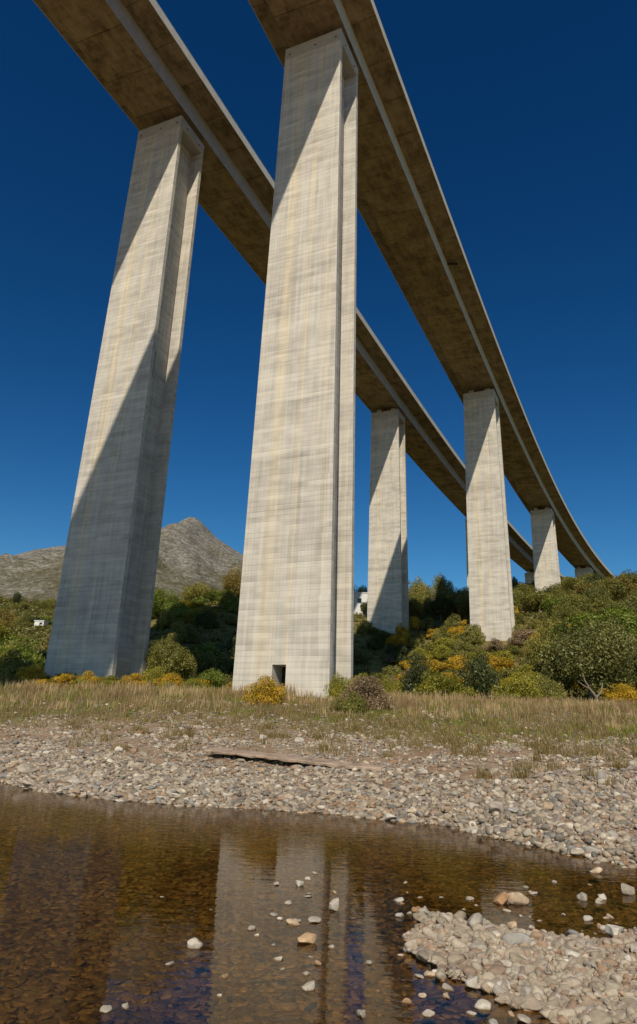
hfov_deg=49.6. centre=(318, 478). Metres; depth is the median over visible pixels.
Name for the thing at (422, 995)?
river rock
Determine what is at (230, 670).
shrub
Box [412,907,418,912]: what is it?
river rock
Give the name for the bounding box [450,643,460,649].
shrub
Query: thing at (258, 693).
gorse bush
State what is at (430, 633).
gorse bush
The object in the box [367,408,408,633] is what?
bridge pier
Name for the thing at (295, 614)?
bridge pier
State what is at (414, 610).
tree
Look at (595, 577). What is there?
tree
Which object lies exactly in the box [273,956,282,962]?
river rock
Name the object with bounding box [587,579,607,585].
tree
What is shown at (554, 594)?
tree
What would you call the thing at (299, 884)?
river rock
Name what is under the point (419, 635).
shrub
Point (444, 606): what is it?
tree
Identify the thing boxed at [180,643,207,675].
shrub
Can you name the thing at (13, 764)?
river rock
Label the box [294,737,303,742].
river rock
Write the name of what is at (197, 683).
shrub
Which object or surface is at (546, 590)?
tree
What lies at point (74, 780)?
river rock
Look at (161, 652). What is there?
shrub
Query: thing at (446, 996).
river rock
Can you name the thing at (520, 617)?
shrub
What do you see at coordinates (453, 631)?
gorse bush
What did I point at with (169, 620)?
shrub
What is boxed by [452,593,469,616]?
tree
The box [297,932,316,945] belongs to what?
river rock
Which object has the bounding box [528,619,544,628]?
shrub
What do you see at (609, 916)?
river rock
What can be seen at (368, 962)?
river rock
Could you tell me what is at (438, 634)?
shrub
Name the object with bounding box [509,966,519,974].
river rock
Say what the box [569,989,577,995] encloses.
river rock
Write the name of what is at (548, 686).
shrub
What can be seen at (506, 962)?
river rock
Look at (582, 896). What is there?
river rock
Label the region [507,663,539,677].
shrub
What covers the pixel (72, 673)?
shrub
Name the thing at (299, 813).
river rock
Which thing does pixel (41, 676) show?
gorse bush
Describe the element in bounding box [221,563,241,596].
tree
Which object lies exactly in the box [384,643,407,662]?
shrub
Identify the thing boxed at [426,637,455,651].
shrub
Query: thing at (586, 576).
tree
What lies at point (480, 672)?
shrub
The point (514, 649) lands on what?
shrub
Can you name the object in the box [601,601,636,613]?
tree
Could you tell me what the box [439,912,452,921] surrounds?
river rock
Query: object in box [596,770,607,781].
river rock
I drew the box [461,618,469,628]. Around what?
gorse bush
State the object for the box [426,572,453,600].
tree
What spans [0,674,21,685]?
shrub
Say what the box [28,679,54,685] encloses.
gorse bush
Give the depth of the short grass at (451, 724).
39.42 m
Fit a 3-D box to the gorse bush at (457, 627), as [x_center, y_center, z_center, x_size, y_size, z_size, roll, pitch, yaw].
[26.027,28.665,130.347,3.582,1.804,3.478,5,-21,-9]
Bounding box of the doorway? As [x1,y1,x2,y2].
[271,665,285,687]
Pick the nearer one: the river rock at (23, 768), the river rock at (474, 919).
the river rock at (474, 919)
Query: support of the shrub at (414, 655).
on the ground at (16, 797)
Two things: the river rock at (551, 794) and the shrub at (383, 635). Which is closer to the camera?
the river rock at (551, 794)
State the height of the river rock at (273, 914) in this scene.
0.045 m
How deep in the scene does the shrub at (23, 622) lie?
150.67 m
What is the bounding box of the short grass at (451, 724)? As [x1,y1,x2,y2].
[0,683,636,758]
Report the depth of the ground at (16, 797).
12.85 m
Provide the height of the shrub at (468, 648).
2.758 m
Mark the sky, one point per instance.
(525, 111)
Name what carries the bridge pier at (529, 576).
on the ground at (16, 797)
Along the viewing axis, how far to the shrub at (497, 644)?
115.91 m
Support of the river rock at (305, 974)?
in the water
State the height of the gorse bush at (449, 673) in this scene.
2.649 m
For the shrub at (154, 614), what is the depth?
117.01 m
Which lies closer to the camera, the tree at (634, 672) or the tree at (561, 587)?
the tree at (634, 672)
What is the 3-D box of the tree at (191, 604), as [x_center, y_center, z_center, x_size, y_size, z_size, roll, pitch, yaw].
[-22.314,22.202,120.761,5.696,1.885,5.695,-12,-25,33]
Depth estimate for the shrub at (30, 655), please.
69.47 m
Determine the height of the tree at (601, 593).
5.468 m
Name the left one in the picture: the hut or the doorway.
the hut
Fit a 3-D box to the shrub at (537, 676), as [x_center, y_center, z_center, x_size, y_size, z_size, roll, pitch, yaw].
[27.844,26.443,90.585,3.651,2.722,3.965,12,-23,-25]
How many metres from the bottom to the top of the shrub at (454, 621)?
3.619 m
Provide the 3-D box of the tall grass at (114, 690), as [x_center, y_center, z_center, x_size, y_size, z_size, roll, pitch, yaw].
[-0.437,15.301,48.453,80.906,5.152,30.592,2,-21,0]
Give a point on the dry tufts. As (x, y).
(452, 739)
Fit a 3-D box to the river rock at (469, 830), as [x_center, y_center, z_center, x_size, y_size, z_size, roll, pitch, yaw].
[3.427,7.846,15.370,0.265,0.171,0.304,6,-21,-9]
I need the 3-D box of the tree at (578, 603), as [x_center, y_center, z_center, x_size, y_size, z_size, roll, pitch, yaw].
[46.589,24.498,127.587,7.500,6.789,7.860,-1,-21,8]
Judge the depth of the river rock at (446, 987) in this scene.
5.54 m
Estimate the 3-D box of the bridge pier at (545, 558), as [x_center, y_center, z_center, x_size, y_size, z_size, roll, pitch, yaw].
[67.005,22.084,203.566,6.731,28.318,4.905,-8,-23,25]
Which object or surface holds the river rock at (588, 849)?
on the ground at (16, 797)
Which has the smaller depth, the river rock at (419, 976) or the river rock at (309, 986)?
the river rock at (309, 986)
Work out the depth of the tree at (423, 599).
161.28 m
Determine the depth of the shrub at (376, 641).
124.34 m
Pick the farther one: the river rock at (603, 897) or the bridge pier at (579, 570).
the bridge pier at (579, 570)
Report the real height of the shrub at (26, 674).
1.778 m
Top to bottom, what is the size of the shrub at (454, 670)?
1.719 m
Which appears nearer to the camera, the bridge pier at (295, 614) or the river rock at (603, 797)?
the river rock at (603, 797)
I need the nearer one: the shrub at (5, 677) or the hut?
the shrub at (5, 677)
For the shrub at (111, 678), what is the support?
on the ground at (16, 797)
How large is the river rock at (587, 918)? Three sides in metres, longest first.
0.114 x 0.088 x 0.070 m
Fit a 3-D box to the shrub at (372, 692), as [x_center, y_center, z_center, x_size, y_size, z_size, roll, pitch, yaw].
[2.918,13.340,43.110,3.850,2.195,2.939,-7,-22,22]
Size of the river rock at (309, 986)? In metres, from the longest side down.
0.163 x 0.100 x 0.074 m
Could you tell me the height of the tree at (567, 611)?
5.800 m
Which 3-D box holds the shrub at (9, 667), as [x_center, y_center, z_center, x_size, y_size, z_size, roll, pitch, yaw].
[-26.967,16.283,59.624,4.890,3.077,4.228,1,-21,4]
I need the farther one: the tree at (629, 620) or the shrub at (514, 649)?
the shrub at (514, 649)
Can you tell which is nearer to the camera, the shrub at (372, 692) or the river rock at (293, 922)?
the river rock at (293, 922)
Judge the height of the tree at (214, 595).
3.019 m
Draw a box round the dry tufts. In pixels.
[0,701,636,786]
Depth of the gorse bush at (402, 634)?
126.08 m
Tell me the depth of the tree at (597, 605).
129.49 m
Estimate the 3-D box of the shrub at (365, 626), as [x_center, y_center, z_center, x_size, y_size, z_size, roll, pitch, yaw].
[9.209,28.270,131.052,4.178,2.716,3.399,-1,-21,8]
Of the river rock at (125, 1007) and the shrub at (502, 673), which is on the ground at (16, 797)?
the shrub at (502, 673)
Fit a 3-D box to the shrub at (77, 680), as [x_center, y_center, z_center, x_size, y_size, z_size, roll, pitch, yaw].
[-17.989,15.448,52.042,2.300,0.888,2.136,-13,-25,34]
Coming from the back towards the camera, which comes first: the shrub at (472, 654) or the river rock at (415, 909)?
the shrub at (472, 654)
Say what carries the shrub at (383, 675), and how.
on the ground at (16, 797)
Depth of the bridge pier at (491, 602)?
129.17 m
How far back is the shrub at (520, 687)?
55.21 m
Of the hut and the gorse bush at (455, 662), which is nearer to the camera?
the gorse bush at (455, 662)
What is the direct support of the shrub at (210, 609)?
on the ground at (16, 797)
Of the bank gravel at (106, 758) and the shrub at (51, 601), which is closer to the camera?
the bank gravel at (106, 758)
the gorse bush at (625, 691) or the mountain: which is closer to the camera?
the gorse bush at (625, 691)
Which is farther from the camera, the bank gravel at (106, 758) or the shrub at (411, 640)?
the shrub at (411, 640)
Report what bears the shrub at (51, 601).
on the ground at (16, 797)
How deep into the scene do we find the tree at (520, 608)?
153.55 m
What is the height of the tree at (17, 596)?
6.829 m
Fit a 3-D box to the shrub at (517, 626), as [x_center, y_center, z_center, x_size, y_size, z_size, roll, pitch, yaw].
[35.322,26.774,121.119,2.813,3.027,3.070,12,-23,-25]
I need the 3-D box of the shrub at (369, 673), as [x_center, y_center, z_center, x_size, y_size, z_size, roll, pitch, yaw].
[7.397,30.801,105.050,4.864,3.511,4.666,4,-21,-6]
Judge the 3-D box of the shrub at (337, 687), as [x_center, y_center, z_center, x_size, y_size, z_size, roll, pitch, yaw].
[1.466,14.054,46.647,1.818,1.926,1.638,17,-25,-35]
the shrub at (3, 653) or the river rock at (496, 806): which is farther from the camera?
the shrub at (3, 653)
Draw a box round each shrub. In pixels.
[0,609,15,620]
[0,615,22,626]
[0,620,10,627]
[0,624,18,642]
[0,633,45,672]
[0,644,21,663]
[0,648,35,678]
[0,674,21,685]
[9,602,30,609]
[10,614,34,628]
[14,665,44,681]
[16,616,52,624]
[32,601,53,610]
[42,598,55,606]
[52,672,81,684]
[67,678,92,687]
[97,674,124,684]
[97,680,116,686]
[134,665,168,686]
[146,636,197,679]
[148,639,158,650]
[152,607,162,617]
[153,608,180,628]
[154,632,180,648]
[156,681,174,688]
[163,601,190,617]
[176,620,200,643]
[177,608,205,621]
[179,678,213,689]
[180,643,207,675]
[186,668,227,688]
[191,597,209,602]
[192,641,222,665]
[193,610,219,628]
[196,650,216,670]
[197,605,221,617]
[213,591,237,604]
[221,599,239,612]
[221,662,233,678]
[224,615,237,624]
[226,636,235,654]
[323,672,349,698]
[329,690,366,713]
[337,674,395,710]
[346,672,368,690]
[353,643,366,663]
[353,669,374,678]
[356,620,376,633]
[366,634,384,648]
[371,672,390,681]
[373,629,390,640]
[378,677,403,694]
[381,665,402,677]
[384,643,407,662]
[399,656,431,692]
[406,651,427,668]
[407,636,421,646]
[408,646,427,657]
[411,632,424,642]
[413,668,478,697]
[419,618,436,630]
[424,644,455,659]
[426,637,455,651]
[431,625,450,641]
[434,630,452,641]
[443,668,458,675]
[444,613,462,628]
[445,649,470,663]
[449,633,461,639]
[450,639,461,650]
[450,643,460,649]
[452,652,501,699]
[457,641,483,655]
[458,624,485,644]
[465,650,487,663]
[484,638,505,650]
[484,650,515,661]
[488,669,543,700]
[491,668,511,679]
[502,645,523,653]
[506,628,537,644]
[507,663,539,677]
[512,624,525,634]
[514,611,525,624]
[525,670,539,683]
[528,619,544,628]
[534,675,567,700]
[541,617,553,626]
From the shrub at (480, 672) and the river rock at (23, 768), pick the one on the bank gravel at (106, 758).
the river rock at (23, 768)
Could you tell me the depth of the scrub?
116.00 m
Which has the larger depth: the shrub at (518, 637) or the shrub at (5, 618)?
the shrub at (5, 618)
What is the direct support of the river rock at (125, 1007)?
in the water
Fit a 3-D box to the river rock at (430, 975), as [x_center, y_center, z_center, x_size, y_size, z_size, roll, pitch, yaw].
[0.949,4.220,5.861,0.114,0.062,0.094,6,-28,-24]
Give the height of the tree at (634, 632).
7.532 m
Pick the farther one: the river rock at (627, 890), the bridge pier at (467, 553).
the bridge pier at (467, 553)
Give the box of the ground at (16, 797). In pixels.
[0,595,636,1023]
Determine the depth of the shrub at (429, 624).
134.95 m
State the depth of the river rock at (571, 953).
6.22 m
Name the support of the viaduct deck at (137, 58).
on the bridge pier at (101, 623)
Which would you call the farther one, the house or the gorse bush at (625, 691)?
the house
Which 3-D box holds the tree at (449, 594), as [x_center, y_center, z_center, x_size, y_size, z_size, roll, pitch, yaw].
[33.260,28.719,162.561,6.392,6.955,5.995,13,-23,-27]
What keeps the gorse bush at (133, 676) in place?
on the ground at (16, 797)
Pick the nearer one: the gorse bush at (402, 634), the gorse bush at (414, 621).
the gorse bush at (402, 634)
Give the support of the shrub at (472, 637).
on the ground at (16, 797)
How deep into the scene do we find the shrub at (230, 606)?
119.73 m
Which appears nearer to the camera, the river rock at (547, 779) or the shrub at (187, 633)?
the river rock at (547, 779)
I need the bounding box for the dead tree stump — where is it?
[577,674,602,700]
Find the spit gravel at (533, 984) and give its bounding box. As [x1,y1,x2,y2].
[402,910,636,1023]
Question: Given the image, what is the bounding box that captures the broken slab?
[205,748,388,770]
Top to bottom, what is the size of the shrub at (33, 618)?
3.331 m
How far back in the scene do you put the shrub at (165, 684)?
51.70 m
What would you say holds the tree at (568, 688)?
on the ground at (16, 797)
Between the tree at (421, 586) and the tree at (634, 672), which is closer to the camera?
the tree at (634, 672)
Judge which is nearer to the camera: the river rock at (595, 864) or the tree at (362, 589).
the river rock at (595, 864)
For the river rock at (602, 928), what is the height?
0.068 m
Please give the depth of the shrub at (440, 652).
117.68 m
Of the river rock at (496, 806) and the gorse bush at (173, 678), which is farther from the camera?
the gorse bush at (173, 678)
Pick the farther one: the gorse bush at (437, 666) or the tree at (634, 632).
the gorse bush at (437, 666)
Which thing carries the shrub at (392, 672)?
on the ground at (16, 797)
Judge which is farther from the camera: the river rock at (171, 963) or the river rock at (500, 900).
the river rock at (500, 900)
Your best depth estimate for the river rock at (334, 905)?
7.92 m
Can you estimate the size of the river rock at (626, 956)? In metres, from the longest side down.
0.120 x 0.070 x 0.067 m
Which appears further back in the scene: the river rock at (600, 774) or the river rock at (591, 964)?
the river rock at (600, 774)
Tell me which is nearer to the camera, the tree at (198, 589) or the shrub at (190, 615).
the shrub at (190, 615)
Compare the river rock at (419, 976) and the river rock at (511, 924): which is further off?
the river rock at (511, 924)
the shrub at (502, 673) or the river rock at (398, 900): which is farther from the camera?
the shrub at (502, 673)
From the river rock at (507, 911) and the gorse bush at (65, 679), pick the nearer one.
the river rock at (507, 911)
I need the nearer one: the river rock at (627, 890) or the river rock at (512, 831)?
the river rock at (627, 890)
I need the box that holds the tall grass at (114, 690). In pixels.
[0,679,636,729]
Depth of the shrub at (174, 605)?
114.12 m
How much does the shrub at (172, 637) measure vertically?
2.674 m
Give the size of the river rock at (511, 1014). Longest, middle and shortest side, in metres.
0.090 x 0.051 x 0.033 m
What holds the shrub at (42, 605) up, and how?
on the ground at (16, 797)
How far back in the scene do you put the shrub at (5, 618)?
158.55 m
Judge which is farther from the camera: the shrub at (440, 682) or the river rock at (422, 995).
the shrub at (440, 682)
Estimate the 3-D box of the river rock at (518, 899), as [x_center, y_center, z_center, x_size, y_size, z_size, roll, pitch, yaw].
[2.487,5.261,8.629,0.278,0.176,0.178,-2,-22,29]
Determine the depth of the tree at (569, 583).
190.63 m
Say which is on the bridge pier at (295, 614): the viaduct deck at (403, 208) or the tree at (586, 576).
the viaduct deck at (403, 208)
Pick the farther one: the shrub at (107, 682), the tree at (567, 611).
the tree at (567, 611)
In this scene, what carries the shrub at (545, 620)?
on the ground at (16, 797)
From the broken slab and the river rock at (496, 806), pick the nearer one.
the river rock at (496, 806)
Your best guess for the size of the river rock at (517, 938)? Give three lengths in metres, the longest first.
0.272 x 0.158 x 0.146 m
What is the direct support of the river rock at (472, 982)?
on the spit gravel at (533, 984)
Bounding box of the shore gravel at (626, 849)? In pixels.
[0,764,636,873]
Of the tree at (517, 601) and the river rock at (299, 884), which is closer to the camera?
the river rock at (299, 884)
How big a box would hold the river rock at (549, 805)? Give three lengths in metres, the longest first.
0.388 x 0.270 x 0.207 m
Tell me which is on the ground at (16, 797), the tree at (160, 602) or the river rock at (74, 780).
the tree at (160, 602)
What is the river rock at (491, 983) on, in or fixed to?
on the spit gravel at (533, 984)
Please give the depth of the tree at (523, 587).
184.48 m
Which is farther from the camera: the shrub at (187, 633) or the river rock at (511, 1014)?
the shrub at (187, 633)
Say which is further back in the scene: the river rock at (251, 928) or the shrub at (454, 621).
the shrub at (454, 621)
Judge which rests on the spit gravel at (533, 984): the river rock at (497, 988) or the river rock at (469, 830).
the river rock at (497, 988)
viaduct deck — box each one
[33,0,564,576]
[248,0,613,577]
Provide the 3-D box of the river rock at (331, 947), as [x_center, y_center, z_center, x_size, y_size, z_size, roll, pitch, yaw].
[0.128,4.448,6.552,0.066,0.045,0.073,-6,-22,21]
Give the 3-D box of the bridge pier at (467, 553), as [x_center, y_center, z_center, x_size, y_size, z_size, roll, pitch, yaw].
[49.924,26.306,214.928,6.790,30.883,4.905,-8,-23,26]
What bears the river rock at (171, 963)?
in the water
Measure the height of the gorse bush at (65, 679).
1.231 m
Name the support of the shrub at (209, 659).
on the ground at (16, 797)
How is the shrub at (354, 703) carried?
on the ground at (16, 797)
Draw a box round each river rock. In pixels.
[9,760,20,767]
[16,764,39,773]
[22,781,35,787]
[66,778,80,783]
[99,1005,111,1014]
[115,799,124,803]
[121,1002,129,1011]
[162,805,172,808]
[165,961,173,966]
[174,804,183,809]
[187,937,202,949]
[221,973,227,979]
[248,925,255,931]
[270,912,277,917]
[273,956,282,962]
[285,900,291,905]
[286,918,299,926]
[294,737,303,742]
[295,812,307,815]
[296,880,304,887]
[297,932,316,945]
[302,971,309,977]
[302,980,314,991]
[308,916,320,923]
[314,960,321,966]
[328,945,334,949]
[329,898,338,911]
[356,1009,366,1020]
[365,960,371,966]
[385,813,396,820]
[394,897,403,904]
[395,913,403,918]
[401,998,411,1004]
[407,808,417,812]
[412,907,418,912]
[415,974,423,979]
[418,906,432,917]
[418,993,426,998]
[422,1009,434,1018]
[424,971,434,979]
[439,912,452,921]
[442,983,454,992]
[442,992,450,1000]
[465,826,476,834]
[465,976,478,988]
[466,913,482,928]
[466,1011,476,1017]
[475,999,491,1012]
[485,981,495,987]
[488,1018,497,1023]
[489,801,503,813]
[493,892,508,907]
[493,984,505,994]
[500,959,511,966]
[502,908,510,914]
[502,932,531,945]
[506,807,519,813]
[506,829,515,835]
[507,892,528,907]
[507,921,516,928]
[508,1011,515,1017]
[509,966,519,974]
[517,1014,531,1023]
[544,777,553,781]
[544,802,553,809]
[548,791,561,796]
[565,949,579,957]
[569,848,583,855]
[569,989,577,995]
[576,892,586,901]
[582,846,600,854]
[583,915,592,922]
[585,959,597,971]
[590,860,602,868]
[590,867,601,874]
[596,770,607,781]
[597,893,606,900]
[598,796,607,799]
[600,925,604,932]
[605,924,624,936]
[606,913,613,920]
[621,883,634,896]
[623,954,630,960]
[630,942,636,952]
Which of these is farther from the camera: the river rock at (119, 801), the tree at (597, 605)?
the tree at (597, 605)
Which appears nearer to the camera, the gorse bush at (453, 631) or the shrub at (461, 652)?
the shrub at (461, 652)
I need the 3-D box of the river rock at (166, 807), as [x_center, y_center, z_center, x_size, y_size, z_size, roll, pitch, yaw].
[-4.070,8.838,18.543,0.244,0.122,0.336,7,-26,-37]
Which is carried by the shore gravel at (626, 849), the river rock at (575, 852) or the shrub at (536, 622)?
the river rock at (575, 852)
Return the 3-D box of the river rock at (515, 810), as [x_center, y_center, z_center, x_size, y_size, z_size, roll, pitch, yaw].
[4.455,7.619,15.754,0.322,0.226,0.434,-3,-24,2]
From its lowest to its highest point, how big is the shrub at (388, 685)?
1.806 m
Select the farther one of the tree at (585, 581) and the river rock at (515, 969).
the tree at (585, 581)
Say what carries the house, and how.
on the ground at (16, 797)
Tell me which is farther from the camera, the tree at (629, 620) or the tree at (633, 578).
the tree at (633, 578)
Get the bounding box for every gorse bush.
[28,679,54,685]
[29,672,53,680]
[50,673,75,685]
[76,670,101,684]
[117,673,150,686]
[151,672,183,686]
[195,678,213,687]
[241,675,286,704]
[385,636,399,643]
[389,622,411,645]
[399,660,424,668]
[409,616,423,628]
[423,628,438,638]
[424,659,448,671]
[445,671,463,682]
[447,626,462,630]
[447,628,467,637]
[447,655,471,670]
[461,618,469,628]
[486,654,513,670]
[530,633,544,640]
[599,683,636,702]
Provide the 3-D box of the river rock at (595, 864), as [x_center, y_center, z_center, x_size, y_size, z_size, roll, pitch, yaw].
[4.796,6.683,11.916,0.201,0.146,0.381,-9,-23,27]
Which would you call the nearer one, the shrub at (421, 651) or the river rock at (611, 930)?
the river rock at (611, 930)
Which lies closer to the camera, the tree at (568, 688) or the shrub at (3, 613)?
the tree at (568, 688)
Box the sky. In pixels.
[0,0,636,600]
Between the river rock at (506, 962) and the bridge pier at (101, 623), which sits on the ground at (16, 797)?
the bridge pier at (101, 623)
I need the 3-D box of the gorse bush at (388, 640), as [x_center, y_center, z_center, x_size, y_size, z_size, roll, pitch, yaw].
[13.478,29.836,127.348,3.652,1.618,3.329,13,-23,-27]
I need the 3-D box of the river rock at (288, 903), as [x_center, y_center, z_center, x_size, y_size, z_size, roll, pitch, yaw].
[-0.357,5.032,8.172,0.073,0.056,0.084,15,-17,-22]
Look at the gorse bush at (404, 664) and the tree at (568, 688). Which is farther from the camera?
the gorse bush at (404, 664)
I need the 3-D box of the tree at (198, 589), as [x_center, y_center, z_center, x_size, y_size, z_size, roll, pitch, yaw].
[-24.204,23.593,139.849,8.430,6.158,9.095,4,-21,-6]
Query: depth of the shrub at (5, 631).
99.25 m
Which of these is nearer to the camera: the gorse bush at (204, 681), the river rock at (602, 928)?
the river rock at (602, 928)
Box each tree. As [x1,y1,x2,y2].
[12,592,22,603]
[152,588,179,616]
[178,600,206,607]
[180,581,217,601]
[204,590,239,601]
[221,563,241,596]
[356,585,367,591]
[360,602,366,615]
[408,576,433,598]
[409,591,431,613]
[409,598,425,617]
[425,594,455,618]
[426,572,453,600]
[446,588,465,601]
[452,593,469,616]
[456,586,468,597]
[512,576,517,588]
[513,582,539,593]
[513,585,530,609]
[513,598,520,608]
[513,598,522,611]
[516,588,553,611]
[521,617,561,674]
[533,587,565,595]
[537,584,568,594]
[538,614,634,699]
[540,595,581,616]
[540,645,583,697]
[545,589,563,597]
[548,604,636,644]
[551,594,592,616]
[551,603,584,625]
[552,589,588,601]
[555,576,585,592]
[561,576,588,585]
[567,583,593,593]
[578,572,592,578]
[580,586,611,600]
[585,593,623,613]
[587,571,608,583]
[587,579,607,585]
[591,577,627,600]
[597,574,636,596]
[597,627,636,688]
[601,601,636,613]
[616,635,636,691]
[619,568,636,589]
[623,592,636,613]
[626,623,636,648]
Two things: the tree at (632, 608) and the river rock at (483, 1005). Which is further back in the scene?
the tree at (632, 608)
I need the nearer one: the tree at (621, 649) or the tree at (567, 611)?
the tree at (621, 649)
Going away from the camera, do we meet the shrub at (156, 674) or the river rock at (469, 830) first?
the river rock at (469, 830)
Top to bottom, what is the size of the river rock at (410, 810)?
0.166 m
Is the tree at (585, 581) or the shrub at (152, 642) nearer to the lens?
the shrub at (152, 642)
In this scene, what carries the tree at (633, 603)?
on the ground at (16, 797)
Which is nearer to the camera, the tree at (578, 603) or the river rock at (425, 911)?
the river rock at (425, 911)
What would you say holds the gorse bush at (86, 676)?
on the ground at (16, 797)
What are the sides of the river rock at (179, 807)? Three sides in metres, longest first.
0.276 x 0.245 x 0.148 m
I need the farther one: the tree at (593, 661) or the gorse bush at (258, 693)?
the tree at (593, 661)
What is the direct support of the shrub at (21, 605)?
on the ground at (16, 797)
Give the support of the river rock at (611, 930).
in the water
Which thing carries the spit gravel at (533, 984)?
on the ground at (16, 797)
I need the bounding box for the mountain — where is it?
[0,517,242,601]
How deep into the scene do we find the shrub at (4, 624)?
117.89 m
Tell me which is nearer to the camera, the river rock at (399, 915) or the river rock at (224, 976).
the river rock at (224, 976)
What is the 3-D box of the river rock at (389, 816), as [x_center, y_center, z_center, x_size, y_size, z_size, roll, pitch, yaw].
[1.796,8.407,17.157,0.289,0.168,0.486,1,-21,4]
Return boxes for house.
[354,592,367,616]
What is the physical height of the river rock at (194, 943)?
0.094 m
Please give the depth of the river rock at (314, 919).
7.39 m
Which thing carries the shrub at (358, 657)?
on the ground at (16, 797)
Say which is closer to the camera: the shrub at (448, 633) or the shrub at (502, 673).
the shrub at (502, 673)
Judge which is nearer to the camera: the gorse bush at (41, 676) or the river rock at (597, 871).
the river rock at (597, 871)
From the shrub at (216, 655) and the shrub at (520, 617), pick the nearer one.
the shrub at (216, 655)
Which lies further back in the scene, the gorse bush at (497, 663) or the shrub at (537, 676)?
the gorse bush at (497, 663)
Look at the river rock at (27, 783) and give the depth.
22.10 m
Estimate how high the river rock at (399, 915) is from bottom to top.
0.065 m
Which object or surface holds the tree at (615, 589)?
on the ground at (16, 797)
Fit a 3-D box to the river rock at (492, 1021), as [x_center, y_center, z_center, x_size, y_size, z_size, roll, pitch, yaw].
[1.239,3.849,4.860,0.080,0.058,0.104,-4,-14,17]
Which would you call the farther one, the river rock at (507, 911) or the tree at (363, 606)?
the tree at (363, 606)
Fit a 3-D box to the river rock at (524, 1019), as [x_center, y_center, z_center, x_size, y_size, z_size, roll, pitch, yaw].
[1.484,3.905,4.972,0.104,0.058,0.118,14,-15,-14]
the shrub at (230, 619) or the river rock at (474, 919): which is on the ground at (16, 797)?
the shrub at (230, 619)
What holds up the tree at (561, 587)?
on the ground at (16, 797)
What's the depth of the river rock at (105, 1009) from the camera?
4.85 m
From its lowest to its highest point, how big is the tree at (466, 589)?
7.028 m
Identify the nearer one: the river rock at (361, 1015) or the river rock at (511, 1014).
the river rock at (361, 1015)
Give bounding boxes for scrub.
[0,592,636,701]
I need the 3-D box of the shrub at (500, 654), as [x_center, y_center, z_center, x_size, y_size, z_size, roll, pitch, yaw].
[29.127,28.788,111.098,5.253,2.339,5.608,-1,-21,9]
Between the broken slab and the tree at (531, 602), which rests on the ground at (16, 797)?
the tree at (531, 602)
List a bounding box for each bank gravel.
[0,699,636,804]
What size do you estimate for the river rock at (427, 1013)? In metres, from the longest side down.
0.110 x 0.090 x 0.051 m
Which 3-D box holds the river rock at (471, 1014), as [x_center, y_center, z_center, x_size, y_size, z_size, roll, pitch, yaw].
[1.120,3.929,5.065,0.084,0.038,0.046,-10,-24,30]
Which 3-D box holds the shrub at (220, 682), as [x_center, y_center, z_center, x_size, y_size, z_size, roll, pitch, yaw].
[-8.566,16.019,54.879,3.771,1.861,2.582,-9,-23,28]
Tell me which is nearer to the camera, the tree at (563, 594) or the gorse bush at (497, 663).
the gorse bush at (497, 663)
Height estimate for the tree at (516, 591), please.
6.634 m
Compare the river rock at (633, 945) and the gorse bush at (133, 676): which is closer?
the river rock at (633, 945)
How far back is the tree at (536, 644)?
101.94 m
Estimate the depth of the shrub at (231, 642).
97.56 m
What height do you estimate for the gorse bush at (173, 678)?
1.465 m
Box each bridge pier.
[44,115,203,680]
[232,28,357,697]
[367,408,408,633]
[463,388,514,640]
[465,518,468,590]
[525,570,534,584]
[530,507,560,591]
[574,566,592,579]
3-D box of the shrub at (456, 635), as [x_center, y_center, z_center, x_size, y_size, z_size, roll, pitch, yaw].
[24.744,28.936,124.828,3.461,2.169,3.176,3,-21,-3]
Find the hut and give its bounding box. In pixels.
[34,620,48,626]
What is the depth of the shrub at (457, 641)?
120.02 m
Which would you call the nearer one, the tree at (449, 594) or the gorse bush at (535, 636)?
the gorse bush at (535, 636)
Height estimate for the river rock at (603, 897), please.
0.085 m
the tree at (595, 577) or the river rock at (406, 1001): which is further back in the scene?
the tree at (595, 577)
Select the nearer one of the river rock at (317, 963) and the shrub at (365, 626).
the river rock at (317, 963)
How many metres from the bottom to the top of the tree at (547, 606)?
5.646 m
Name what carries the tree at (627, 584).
on the ground at (16, 797)
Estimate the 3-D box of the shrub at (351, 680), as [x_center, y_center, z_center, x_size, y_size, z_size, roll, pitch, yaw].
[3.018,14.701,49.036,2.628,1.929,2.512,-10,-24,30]
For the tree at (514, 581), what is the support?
on the ground at (16, 797)
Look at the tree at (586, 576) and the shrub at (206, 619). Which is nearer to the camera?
the shrub at (206, 619)
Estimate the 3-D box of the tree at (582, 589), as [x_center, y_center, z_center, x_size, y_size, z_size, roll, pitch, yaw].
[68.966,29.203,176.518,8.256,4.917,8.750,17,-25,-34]
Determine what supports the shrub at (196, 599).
on the ground at (16, 797)
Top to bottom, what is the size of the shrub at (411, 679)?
3.954 m

